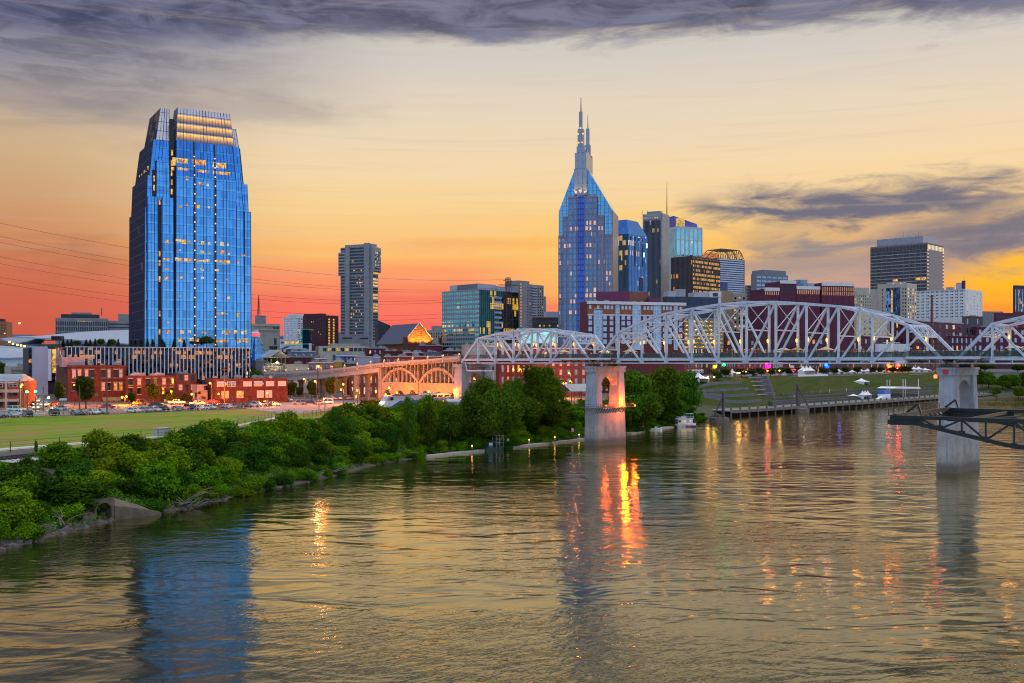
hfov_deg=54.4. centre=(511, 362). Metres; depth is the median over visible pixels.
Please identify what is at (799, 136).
sky
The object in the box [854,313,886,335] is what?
cream block
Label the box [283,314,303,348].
apartment block
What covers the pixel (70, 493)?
shrub
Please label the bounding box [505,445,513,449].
shrub
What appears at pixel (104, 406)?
moving car
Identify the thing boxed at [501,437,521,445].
shrub
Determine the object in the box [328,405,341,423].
tree
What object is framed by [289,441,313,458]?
shrub
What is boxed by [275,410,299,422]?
shrub
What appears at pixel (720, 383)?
terrace wall
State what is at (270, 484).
shrub
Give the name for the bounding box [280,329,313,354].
market hall
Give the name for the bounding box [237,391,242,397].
window
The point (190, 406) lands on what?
parked car
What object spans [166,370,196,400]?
brick building
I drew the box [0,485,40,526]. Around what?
shrub
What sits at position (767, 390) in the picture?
stone stairs
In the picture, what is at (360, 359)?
block
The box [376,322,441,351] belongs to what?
gabled hall
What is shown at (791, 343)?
brick block
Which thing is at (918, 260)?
office tower
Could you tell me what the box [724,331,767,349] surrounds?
brick block
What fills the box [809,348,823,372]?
row house
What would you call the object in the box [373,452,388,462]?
shrub
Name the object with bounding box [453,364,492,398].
bridge abutment
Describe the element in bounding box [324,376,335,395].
tree
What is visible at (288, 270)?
power line
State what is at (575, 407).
shrub
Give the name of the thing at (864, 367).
row house
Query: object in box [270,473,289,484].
shrub
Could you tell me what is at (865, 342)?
brick block
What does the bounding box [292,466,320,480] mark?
shrub
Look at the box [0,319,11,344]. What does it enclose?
brick block
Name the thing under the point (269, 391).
window
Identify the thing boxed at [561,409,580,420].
shrub
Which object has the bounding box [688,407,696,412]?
shrub
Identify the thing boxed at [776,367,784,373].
tree
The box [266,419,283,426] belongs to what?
shrub
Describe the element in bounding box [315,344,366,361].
convention hall
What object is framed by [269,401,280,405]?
parked car
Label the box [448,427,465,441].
shrub
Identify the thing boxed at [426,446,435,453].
shrub
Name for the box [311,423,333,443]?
shrub
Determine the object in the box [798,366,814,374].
tent
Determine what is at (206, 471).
shrub
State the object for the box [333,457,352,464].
shrub
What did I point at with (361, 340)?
concrete hall
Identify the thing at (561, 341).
block
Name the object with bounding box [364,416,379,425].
shrub
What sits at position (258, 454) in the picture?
shrub
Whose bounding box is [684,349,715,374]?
row house
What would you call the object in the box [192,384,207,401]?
brick annex
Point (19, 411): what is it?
parked car
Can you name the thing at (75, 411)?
parked car
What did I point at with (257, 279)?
power line
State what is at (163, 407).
parked car
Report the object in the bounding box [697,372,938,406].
park lawn
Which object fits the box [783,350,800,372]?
row house
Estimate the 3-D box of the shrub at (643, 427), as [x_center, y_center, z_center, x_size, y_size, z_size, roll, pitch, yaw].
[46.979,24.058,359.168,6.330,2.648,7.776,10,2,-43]
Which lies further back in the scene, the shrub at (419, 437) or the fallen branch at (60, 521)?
the shrub at (419, 437)
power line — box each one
[0,236,505,289]
[0,283,502,320]
[1,223,503,280]
[1,242,498,291]
[1,277,505,315]
[4,257,501,300]
[4,264,505,303]
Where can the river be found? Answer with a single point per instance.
(850, 546)
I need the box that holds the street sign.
[59,398,66,414]
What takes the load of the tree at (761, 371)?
on the promenade
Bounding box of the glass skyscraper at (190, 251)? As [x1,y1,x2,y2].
[129,107,251,348]
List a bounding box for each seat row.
[769,391,931,401]
[772,388,933,399]
[777,393,931,403]
[780,385,933,394]
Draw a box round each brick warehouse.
[0,374,35,408]
[890,319,963,348]
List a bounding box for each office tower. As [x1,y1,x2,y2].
[870,231,943,290]
[1013,285,1023,312]
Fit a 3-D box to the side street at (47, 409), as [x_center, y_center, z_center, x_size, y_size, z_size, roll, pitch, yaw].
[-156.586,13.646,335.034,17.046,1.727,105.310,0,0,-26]
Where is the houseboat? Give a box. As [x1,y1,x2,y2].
[675,412,695,426]
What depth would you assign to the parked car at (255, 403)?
331.73 m
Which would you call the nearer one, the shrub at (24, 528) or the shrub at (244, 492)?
the shrub at (24, 528)
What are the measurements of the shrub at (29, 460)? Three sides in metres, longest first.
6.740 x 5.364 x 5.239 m
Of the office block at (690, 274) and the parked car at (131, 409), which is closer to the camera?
the parked car at (131, 409)
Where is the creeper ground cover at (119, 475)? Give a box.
[0,412,707,543]
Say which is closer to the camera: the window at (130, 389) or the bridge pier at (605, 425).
the bridge pier at (605, 425)
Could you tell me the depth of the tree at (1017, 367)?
796.66 m
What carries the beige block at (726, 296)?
on the ground at (981, 388)
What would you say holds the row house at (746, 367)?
on the ground at (981, 388)
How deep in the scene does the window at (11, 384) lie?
302.95 m
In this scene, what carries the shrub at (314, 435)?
on the ground at (981, 388)
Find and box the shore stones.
[0,418,708,551]
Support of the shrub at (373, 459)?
on the ground at (981, 388)
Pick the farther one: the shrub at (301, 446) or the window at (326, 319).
the window at (326, 319)
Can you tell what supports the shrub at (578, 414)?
on the ground at (981, 388)
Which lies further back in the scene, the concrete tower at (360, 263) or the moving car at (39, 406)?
the concrete tower at (360, 263)
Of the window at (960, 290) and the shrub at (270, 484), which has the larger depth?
the window at (960, 290)
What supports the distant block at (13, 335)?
on the ground at (981, 388)
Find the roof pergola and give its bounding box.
[42,336,63,346]
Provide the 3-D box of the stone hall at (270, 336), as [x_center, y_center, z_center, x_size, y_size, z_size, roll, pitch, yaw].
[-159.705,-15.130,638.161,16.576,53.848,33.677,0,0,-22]
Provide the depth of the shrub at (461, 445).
275.29 m
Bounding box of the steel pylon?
[928,295,935,370]
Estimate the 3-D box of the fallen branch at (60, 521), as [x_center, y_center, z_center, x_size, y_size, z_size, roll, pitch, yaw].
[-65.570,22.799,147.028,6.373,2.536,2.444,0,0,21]
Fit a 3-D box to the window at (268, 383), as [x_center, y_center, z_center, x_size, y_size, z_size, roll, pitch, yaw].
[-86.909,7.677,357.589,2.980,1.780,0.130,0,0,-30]
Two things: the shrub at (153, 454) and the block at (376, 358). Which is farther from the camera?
the block at (376, 358)
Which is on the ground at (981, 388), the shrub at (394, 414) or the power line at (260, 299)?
the shrub at (394, 414)
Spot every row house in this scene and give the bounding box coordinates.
[684,349,703,374]
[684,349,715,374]
[715,349,725,371]
[720,348,735,371]
[720,349,773,373]
[773,351,782,370]
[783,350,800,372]
[790,349,809,367]
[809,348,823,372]
[823,348,835,369]
[834,349,866,370]
[836,350,850,370]
[867,349,905,371]
[867,350,885,371]
[906,350,929,369]
[933,350,960,369]
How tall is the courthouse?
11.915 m
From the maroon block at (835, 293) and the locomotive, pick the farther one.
the maroon block at (835, 293)
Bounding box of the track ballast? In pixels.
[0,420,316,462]
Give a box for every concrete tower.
[338,243,380,347]
[641,200,668,301]
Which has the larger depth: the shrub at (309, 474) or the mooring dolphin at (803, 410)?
the mooring dolphin at (803, 410)
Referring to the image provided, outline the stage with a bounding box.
[875,379,920,398]
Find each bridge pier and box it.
[578,364,635,446]
[936,364,979,473]
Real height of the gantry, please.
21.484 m
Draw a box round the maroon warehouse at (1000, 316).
[994,313,1023,326]
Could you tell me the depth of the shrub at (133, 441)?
180.61 m
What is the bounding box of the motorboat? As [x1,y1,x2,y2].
[650,425,661,430]
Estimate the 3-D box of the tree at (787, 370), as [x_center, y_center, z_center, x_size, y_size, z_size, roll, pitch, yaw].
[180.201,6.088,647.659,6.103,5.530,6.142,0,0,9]
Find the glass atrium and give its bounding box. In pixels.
[504,328,557,348]
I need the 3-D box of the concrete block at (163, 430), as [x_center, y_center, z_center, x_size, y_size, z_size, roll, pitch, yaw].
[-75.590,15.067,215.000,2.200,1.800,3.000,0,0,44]
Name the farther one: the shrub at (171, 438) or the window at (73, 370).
the window at (73, 370)
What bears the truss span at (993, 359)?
attached to the truss span at (689, 358)
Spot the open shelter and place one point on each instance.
(575, 387)
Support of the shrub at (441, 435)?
on the ground at (981, 388)
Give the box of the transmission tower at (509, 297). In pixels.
[500,277,517,342]
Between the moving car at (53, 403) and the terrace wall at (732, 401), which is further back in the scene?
the terrace wall at (732, 401)
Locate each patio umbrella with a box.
[777,348,791,356]
[818,347,833,349]
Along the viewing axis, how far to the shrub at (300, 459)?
212.48 m
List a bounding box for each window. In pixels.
[9,382,16,386]
[72,369,76,378]
[77,369,81,375]
[84,369,88,376]
[90,369,93,377]
[101,369,105,377]
[101,382,105,390]
[113,369,117,377]
[113,382,117,390]
[118,369,122,377]
[118,382,122,390]
[128,378,132,385]
[128,387,132,392]
[137,387,141,394]
[178,375,182,380]
[178,384,182,389]
[190,375,194,380]
[222,391,228,397]
[227,381,235,386]
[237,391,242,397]
[243,381,251,385]
[257,390,263,397]
[265,390,271,397]
[266,381,273,385]
[278,381,285,385]
[298,318,302,341]
[313,319,337,344]
[520,283,527,326]
[917,290,977,315]
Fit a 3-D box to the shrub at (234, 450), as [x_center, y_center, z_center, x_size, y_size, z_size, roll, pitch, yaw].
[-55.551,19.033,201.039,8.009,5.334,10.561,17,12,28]
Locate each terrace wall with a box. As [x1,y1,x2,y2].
[697,381,741,387]
[701,395,761,403]
[702,387,748,391]
[702,392,754,396]
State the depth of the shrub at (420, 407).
278.55 m
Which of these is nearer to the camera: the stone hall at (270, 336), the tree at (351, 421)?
the tree at (351, 421)
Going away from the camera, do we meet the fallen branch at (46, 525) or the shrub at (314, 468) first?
the fallen branch at (46, 525)
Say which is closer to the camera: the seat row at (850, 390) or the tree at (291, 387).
the tree at (291, 387)
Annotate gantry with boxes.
[887,399,1023,448]
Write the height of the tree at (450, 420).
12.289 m
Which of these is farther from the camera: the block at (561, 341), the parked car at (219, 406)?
the block at (561, 341)
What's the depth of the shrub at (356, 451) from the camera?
236.29 m
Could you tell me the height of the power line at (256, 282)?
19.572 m
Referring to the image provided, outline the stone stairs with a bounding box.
[748,376,774,396]
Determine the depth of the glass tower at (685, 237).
984.09 m
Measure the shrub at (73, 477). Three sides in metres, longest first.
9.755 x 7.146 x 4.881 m
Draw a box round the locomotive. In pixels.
[378,394,420,408]
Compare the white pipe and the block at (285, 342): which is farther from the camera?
the block at (285, 342)
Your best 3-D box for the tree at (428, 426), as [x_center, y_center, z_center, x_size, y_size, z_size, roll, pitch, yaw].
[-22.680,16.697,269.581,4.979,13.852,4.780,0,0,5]
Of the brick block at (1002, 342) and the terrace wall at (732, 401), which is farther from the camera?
the brick block at (1002, 342)
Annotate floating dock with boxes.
[426,438,584,457]
[626,426,673,433]
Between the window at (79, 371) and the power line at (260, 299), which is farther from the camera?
the power line at (260, 299)
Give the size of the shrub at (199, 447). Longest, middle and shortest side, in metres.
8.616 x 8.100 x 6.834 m
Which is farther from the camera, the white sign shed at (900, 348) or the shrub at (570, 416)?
the white sign shed at (900, 348)
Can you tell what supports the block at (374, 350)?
on the ground at (981, 388)
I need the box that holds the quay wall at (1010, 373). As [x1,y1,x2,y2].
[985,372,1021,375]
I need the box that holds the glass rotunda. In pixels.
[251,330,265,369]
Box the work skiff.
[481,435,503,450]
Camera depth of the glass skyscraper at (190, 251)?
440.06 m
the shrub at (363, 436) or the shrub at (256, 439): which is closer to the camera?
the shrub at (256, 439)
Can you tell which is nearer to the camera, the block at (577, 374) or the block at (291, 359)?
the block at (577, 374)
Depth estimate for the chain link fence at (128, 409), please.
287.61 m
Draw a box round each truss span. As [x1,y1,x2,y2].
[461,328,615,363]
[595,301,963,363]
[948,315,1023,363]
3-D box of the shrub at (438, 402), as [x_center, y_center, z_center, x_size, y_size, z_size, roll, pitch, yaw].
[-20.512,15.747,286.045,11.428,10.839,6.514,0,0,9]
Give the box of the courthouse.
[4,363,22,373]
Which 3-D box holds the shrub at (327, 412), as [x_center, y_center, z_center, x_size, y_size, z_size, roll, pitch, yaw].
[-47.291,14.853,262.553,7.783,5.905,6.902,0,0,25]
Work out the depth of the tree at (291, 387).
375.29 m
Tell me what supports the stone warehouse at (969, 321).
on the ground at (981, 388)
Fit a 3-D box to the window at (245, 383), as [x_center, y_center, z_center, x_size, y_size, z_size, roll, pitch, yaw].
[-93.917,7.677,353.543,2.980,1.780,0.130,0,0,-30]
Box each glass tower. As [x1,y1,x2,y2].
[618,219,647,292]
[669,216,701,290]
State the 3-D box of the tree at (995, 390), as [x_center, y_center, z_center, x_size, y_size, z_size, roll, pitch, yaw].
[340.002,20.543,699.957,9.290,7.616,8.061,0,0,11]
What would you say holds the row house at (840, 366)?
on the ground at (981, 388)
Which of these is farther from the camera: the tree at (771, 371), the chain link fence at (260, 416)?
the tree at (771, 371)
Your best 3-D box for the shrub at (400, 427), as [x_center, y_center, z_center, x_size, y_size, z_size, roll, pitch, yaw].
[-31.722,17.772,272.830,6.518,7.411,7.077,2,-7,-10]
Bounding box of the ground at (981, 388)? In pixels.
[0,369,1023,547]
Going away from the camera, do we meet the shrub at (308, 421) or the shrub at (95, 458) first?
the shrub at (95, 458)
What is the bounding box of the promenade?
[698,370,936,378]
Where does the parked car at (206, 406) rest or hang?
on the street at (116, 409)
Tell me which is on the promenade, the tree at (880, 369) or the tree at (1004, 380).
the tree at (880, 369)
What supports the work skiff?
on the river
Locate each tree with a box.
[0,361,7,373]
[34,441,37,451]
[54,380,64,404]
[73,340,81,346]
[73,373,95,408]
[96,339,105,344]
[109,339,116,343]
[127,393,136,405]
[145,383,159,401]
[163,390,178,400]
[181,393,190,402]
[199,336,213,346]
[248,368,262,377]
[266,349,276,365]
[287,381,296,398]
[296,386,303,396]
[306,380,318,399]
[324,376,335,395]
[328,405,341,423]
[340,414,360,432]
[362,404,382,422]
[401,393,418,448]
[419,398,437,446]
[437,402,465,442]
[459,387,503,440]
[460,376,503,404]
[482,385,524,442]
[502,376,524,395]
[512,394,547,425]
[520,362,568,404]
[538,401,569,430]
[603,362,611,391]
[605,369,652,424]
[632,392,665,425]
[644,364,683,420]
[657,398,688,423]
[677,369,703,407]
[711,371,722,380]
[719,368,731,377]
[735,368,749,376]
[747,368,756,375]
[756,368,765,375]
[766,368,776,375]
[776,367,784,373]
[785,367,792,373]
[818,367,830,372]
[829,367,839,373]
[841,367,849,371]
[852,367,861,373]
[869,367,877,371]
[877,366,884,371]
[887,367,899,370]
[898,366,908,372]
[974,364,996,371]
[977,368,989,384]
[985,372,999,387]
[988,386,1001,396]
[996,374,1011,388]
[1007,374,1021,387]
[1010,364,1023,371]
[1013,387,1023,396]
[1017,372,1023,386]
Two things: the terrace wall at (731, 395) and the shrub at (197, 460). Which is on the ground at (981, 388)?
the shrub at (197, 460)
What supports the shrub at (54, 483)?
on the ground at (981, 388)
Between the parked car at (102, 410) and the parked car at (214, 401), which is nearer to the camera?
the parked car at (102, 410)
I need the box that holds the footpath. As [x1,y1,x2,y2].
[0,415,278,450]
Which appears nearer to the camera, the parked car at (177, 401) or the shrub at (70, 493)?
the shrub at (70, 493)
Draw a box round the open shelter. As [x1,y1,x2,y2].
[561,384,585,401]
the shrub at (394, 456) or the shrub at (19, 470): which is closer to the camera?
the shrub at (19, 470)
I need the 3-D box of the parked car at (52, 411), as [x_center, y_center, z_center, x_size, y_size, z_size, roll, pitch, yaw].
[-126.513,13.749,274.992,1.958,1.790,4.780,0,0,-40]
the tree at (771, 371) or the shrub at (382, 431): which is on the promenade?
the tree at (771, 371)
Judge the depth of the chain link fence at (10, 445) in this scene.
189.23 m
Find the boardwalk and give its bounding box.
[712,391,994,417]
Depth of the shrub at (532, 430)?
308.68 m
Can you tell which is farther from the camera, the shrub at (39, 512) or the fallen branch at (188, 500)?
the fallen branch at (188, 500)
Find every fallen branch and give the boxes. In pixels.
[34,521,55,527]
[54,506,87,525]
[170,486,215,505]
[174,496,215,506]
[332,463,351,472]
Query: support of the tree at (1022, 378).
on the ground at (981, 388)
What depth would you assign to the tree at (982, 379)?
732.24 m
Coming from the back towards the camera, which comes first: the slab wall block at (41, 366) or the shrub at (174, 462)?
the slab wall block at (41, 366)
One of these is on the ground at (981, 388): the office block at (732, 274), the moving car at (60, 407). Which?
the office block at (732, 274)
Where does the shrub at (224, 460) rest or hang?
on the ground at (981, 388)
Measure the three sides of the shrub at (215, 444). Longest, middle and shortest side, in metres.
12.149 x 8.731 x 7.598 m
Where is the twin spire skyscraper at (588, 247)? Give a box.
[558,101,617,335]
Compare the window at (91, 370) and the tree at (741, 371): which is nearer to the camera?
the window at (91, 370)
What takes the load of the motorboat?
on the river
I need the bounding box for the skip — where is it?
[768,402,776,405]
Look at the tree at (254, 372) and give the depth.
403.43 m
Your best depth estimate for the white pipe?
330.15 m
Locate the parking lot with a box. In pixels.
[246,400,363,413]
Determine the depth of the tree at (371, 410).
268.06 m
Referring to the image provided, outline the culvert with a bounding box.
[79,497,160,519]
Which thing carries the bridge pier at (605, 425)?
in the river
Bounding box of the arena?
[0,323,128,366]
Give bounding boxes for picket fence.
[303,408,328,417]
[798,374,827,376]
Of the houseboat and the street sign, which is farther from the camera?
the houseboat
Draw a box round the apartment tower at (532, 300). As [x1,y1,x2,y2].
[506,280,545,333]
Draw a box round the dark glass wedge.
[374,321,389,347]
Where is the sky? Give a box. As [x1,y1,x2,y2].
[0,0,1023,343]
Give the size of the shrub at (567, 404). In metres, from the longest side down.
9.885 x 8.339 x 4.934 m
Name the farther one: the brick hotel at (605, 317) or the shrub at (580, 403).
the brick hotel at (605, 317)
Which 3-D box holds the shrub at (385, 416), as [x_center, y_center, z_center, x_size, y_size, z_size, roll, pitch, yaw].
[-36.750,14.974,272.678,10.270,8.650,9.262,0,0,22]
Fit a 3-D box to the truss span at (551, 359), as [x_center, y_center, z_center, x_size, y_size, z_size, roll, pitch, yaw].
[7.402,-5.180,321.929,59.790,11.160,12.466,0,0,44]
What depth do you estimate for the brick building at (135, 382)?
351.50 m
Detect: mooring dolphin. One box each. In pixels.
[709,391,728,422]
[792,384,809,412]
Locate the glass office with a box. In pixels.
[442,283,518,349]
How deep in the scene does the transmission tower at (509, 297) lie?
575.39 m
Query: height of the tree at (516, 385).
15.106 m
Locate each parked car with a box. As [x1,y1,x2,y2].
[6,405,25,410]
[7,411,19,416]
[14,409,23,413]
[22,410,32,416]
[48,409,59,415]
[70,409,81,414]
[80,409,89,414]
[89,409,99,413]
[99,408,109,413]
[125,407,141,412]
[132,399,147,404]
[139,407,152,411]
[149,406,161,411]
[156,405,170,410]
[168,399,184,403]
[171,405,183,410]
[182,404,194,409]
[194,405,203,409]
[201,404,216,408]
[205,399,219,402]
[212,404,224,408]
[221,403,232,407]
[231,403,243,407]
[241,403,252,406]
[248,401,261,406]
[262,401,271,405]
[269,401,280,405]
[292,400,305,404]
[323,399,333,403]
[335,395,346,399]
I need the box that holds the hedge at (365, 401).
[359,398,380,405]
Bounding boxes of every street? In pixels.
[0,397,374,417]
[24,396,72,411]
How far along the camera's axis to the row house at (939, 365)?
935.16 m
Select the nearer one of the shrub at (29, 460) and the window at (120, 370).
the shrub at (29, 460)
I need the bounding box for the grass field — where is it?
[0,409,343,451]
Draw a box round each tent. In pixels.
[693,373,708,381]
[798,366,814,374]
[853,378,869,384]
[859,390,871,398]
[921,368,931,371]
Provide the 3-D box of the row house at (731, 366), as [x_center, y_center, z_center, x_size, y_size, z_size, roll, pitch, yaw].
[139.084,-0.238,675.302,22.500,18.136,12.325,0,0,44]
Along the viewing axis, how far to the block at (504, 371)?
422.26 m
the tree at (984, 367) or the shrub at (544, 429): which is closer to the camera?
the shrub at (544, 429)
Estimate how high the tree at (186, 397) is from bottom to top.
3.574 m
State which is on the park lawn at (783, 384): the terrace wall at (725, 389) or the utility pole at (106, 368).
the terrace wall at (725, 389)
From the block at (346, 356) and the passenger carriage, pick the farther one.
the block at (346, 356)
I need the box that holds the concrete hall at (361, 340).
[338,335,367,347]
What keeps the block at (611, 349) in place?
on the ground at (981, 388)
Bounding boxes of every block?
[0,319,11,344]
[12,334,35,336]
[23,344,250,393]
[32,347,55,394]
[55,308,108,343]
[108,314,128,329]
[154,427,169,435]
[252,358,266,371]
[261,362,282,376]
[264,354,312,365]
[280,339,298,351]
[282,361,308,392]
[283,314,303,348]
[287,348,315,357]
[306,359,333,391]
[311,355,326,361]
[332,352,357,361]
[332,357,343,391]
[342,359,356,367]
[347,374,384,396]
[355,354,372,364]
[364,345,387,355]
[373,354,379,363]
[380,352,467,394]
[381,349,402,355]
[402,350,422,355]
[416,343,441,351]
[423,350,441,355]
[426,327,441,343]
[441,348,460,355]
[461,342,507,383]
[496,346,531,391]
[530,345,587,395]
[531,312,557,327]
[557,334,587,347]
[588,346,616,392]
[662,289,720,317]
[671,256,719,296]
[701,248,744,292]
[721,291,732,330]
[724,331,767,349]
[733,293,745,330]
[745,285,750,330]
[750,280,853,348]
[751,270,787,290]
[767,335,824,349]
[854,287,870,312]
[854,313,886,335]
[854,335,889,348]
[870,282,916,336]
[917,281,981,322]
[925,337,949,354]
[947,335,977,366]
[971,326,1023,368]
[982,311,1002,326]
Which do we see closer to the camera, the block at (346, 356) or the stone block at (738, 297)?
the block at (346, 356)
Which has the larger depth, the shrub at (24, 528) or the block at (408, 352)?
the block at (408, 352)
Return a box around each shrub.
[0,463,62,498]
[0,464,53,499]
[0,472,38,499]
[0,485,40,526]
[0,516,13,535]
[10,455,43,470]
[11,519,47,541]
[20,505,50,523]
[35,440,78,467]
[35,502,53,515]
[42,479,113,514]
[50,502,85,519]
[52,456,95,482]
[60,473,102,498]
[78,447,106,461]
[80,428,126,460]
[85,467,116,486]
[90,455,116,472]
[111,444,150,476]
[115,476,144,495]
[118,433,153,451]
[127,433,163,450]
[133,461,184,498]
[140,449,160,463]
[142,497,167,512]
[152,455,179,476]
[153,487,182,498]
[154,442,195,471]
[157,430,189,447]
[173,424,228,454]
[173,471,192,486]
[174,436,217,464]
[175,483,201,505]
[185,450,204,472]
[189,464,222,486]
[194,419,225,447]
[195,488,224,500]
[200,484,215,492]
[206,477,228,496]
[208,418,239,435]
[212,455,243,482]
[212,464,239,484]
[216,440,256,467]
[221,432,252,451]
[226,487,256,496]
[227,457,246,475]
[233,430,253,440]
[238,475,267,490]
[243,424,275,436]
[243,444,273,473]
[246,436,266,445]
[249,419,285,434]
[252,443,271,458]
[259,431,297,447]
[262,435,287,451]
[263,478,275,488]
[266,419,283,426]
[269,446,290,464]
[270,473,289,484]
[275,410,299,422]
[279,472,295,484]
[283,418,311,442]
[283,446,299,456]
[285,430,306,444]
[288,473,306,479]
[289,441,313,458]
[289,452,310,468]
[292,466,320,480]
[299,418,316,429]
[305,428,331,444]
[306,441,331,458]
[306,465,320,472]
[310,454,333,467]
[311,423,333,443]
[315,464,333,476]
[316,438,336,456]
[319,414,332,425]
[322,409,345,417]
[324,420,346,434]
[329,431,365,447]
[329,462,348,474]
[333,455,345,462]
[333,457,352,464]
[335,446,357,461]
[340,402,375,419]
[342,410,369,435]
[348,446,365,463]
[354,431,375,454]
[362,445,374,457]
[364,402,392,423]
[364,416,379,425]
[365,455,379,463]
[366,420,376,430]
[366,424,392,442]
[370,437,390,453]
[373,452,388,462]
[375,418,397,428]
[385,410,405,424]
[385,438,398,452]
[388,401,403,413]
[388,452,401,460]
[390,413,403,432]
[401,426,425,444]
[401,449,415,457]
[410,444,427,451]
[412,448,427,458]
[413,393,433,408]
[413,412,421,423]
[416,401,444,433]
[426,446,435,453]
[430,399,448,410]
[434,440,447,452]
[437,430,447,438]
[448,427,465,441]
[454,440,467,450]
[464,437,482,448]
[479,433,501,439]
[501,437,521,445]
[503,429,521,439]
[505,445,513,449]
[506,419,527,435]
[519,435,528,444]
[524,416,541,426]
[526,427,540,434]
[532,425,551,433]
[532,435,544,441]
[538,437,552,443]
[555,400,573,409]
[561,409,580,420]
[564,425,576,430]
[567,407,584,419]
[572,405,584,420]
[574,400,607,406]
[574,421,582,427]
[625,425,641,431]
[635,424,650,431]
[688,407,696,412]
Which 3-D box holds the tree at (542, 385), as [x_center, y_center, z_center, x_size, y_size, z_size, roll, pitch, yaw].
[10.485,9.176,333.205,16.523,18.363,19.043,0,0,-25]
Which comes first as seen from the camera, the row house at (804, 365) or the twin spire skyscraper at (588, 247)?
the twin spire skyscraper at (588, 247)
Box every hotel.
[303,313,337,350]
[580,291,685,376]
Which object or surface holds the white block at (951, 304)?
on the ground at (981, 388)
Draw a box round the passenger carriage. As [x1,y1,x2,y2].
[417,392,453,401]
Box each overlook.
[560,354,618,362]
[903,351,989,363]
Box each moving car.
[33,404,41,409]
[40,401,47,406]
[48,401,57,405]
[52,405,68,409]
[99,404,115,407]
[147,402,162,405]
[190,400,204,404]
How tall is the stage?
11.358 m
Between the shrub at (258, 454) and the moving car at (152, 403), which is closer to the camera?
the shrub at (258, 454)
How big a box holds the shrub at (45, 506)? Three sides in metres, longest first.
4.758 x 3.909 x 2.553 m
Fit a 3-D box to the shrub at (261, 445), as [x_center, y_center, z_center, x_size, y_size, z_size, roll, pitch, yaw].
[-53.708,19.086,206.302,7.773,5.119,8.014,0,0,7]
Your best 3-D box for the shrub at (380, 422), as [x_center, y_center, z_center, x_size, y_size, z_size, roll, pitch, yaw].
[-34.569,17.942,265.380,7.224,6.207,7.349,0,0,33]
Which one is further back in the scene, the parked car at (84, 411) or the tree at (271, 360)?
the tree at (271, 360)
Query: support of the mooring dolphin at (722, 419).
in the river
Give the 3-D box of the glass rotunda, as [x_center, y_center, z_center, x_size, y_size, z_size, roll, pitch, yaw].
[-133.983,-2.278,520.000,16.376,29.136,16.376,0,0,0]
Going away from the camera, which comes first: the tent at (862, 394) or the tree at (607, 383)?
the tree at (607, 383)
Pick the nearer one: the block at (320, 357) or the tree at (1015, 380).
the block at (320, 357)
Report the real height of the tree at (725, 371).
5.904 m
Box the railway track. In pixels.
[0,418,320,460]
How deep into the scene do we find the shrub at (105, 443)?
173.18 m
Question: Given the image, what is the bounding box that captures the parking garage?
[684,318,723,349]
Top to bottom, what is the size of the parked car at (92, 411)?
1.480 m
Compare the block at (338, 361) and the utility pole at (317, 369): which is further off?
the block at (338, 361)
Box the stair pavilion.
[260,350,288,374]
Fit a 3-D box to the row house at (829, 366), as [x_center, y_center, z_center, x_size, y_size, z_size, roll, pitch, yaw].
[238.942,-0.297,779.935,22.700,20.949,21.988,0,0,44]
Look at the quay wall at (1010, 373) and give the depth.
789.71 m
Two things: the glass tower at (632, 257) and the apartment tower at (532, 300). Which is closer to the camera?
the glass tower at (632, 257)
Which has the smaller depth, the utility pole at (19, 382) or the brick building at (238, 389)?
the utility pole at (19, 382)
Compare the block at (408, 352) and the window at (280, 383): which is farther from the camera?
the block at (408, 352)
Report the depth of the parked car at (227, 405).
321.17 m
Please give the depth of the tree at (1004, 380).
734.23 m
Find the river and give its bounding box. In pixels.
[0,396,1023,682]
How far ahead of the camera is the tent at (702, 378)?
555.05 m
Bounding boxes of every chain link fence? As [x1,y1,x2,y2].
[5,414,271,452]
[12,404,264,415]
[231,408,294,422]
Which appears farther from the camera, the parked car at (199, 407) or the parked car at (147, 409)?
the parked car at (199, 407)
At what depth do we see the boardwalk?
523.06 m
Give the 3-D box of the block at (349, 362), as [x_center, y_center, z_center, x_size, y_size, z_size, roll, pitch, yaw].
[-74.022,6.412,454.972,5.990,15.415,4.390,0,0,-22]
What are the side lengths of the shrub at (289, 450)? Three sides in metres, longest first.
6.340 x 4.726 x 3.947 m
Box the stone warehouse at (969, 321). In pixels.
[962,315,982,335]
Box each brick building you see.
[56,357,125,401]
[125,372,175,401]
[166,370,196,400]
[205,375,286,402]
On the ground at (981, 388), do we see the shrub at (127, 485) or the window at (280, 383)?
the shrub at (127, 485)
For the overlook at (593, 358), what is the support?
on the bridge pier at (605, 425)
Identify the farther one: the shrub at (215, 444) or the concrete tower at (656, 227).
the concrete tower at (656, 227)
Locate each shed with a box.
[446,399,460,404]
[875,342,909,362]
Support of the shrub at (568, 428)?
on the ground at (981, 388)
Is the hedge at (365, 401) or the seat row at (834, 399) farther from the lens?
the seat row at (834, 399)
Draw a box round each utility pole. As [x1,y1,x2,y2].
[15,380,23,404]
[102,366,111,413]
[221,367,227,403]
[314,367,320,399]
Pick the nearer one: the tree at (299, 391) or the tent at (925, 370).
the tree at (299, 391)
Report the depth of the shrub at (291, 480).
202.22 m
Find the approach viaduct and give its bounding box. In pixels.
[264,353,486,400]
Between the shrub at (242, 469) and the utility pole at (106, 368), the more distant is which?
the utility pole at (106, 368)
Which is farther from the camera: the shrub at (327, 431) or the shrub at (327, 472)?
the shrub at (327, 431)
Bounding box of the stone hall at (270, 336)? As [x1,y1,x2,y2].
[252,295,279,351]
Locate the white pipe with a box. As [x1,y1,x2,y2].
[465,364,493,380]
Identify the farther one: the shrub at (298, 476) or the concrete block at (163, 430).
the concrete block at (163, 430)
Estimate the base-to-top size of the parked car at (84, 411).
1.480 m

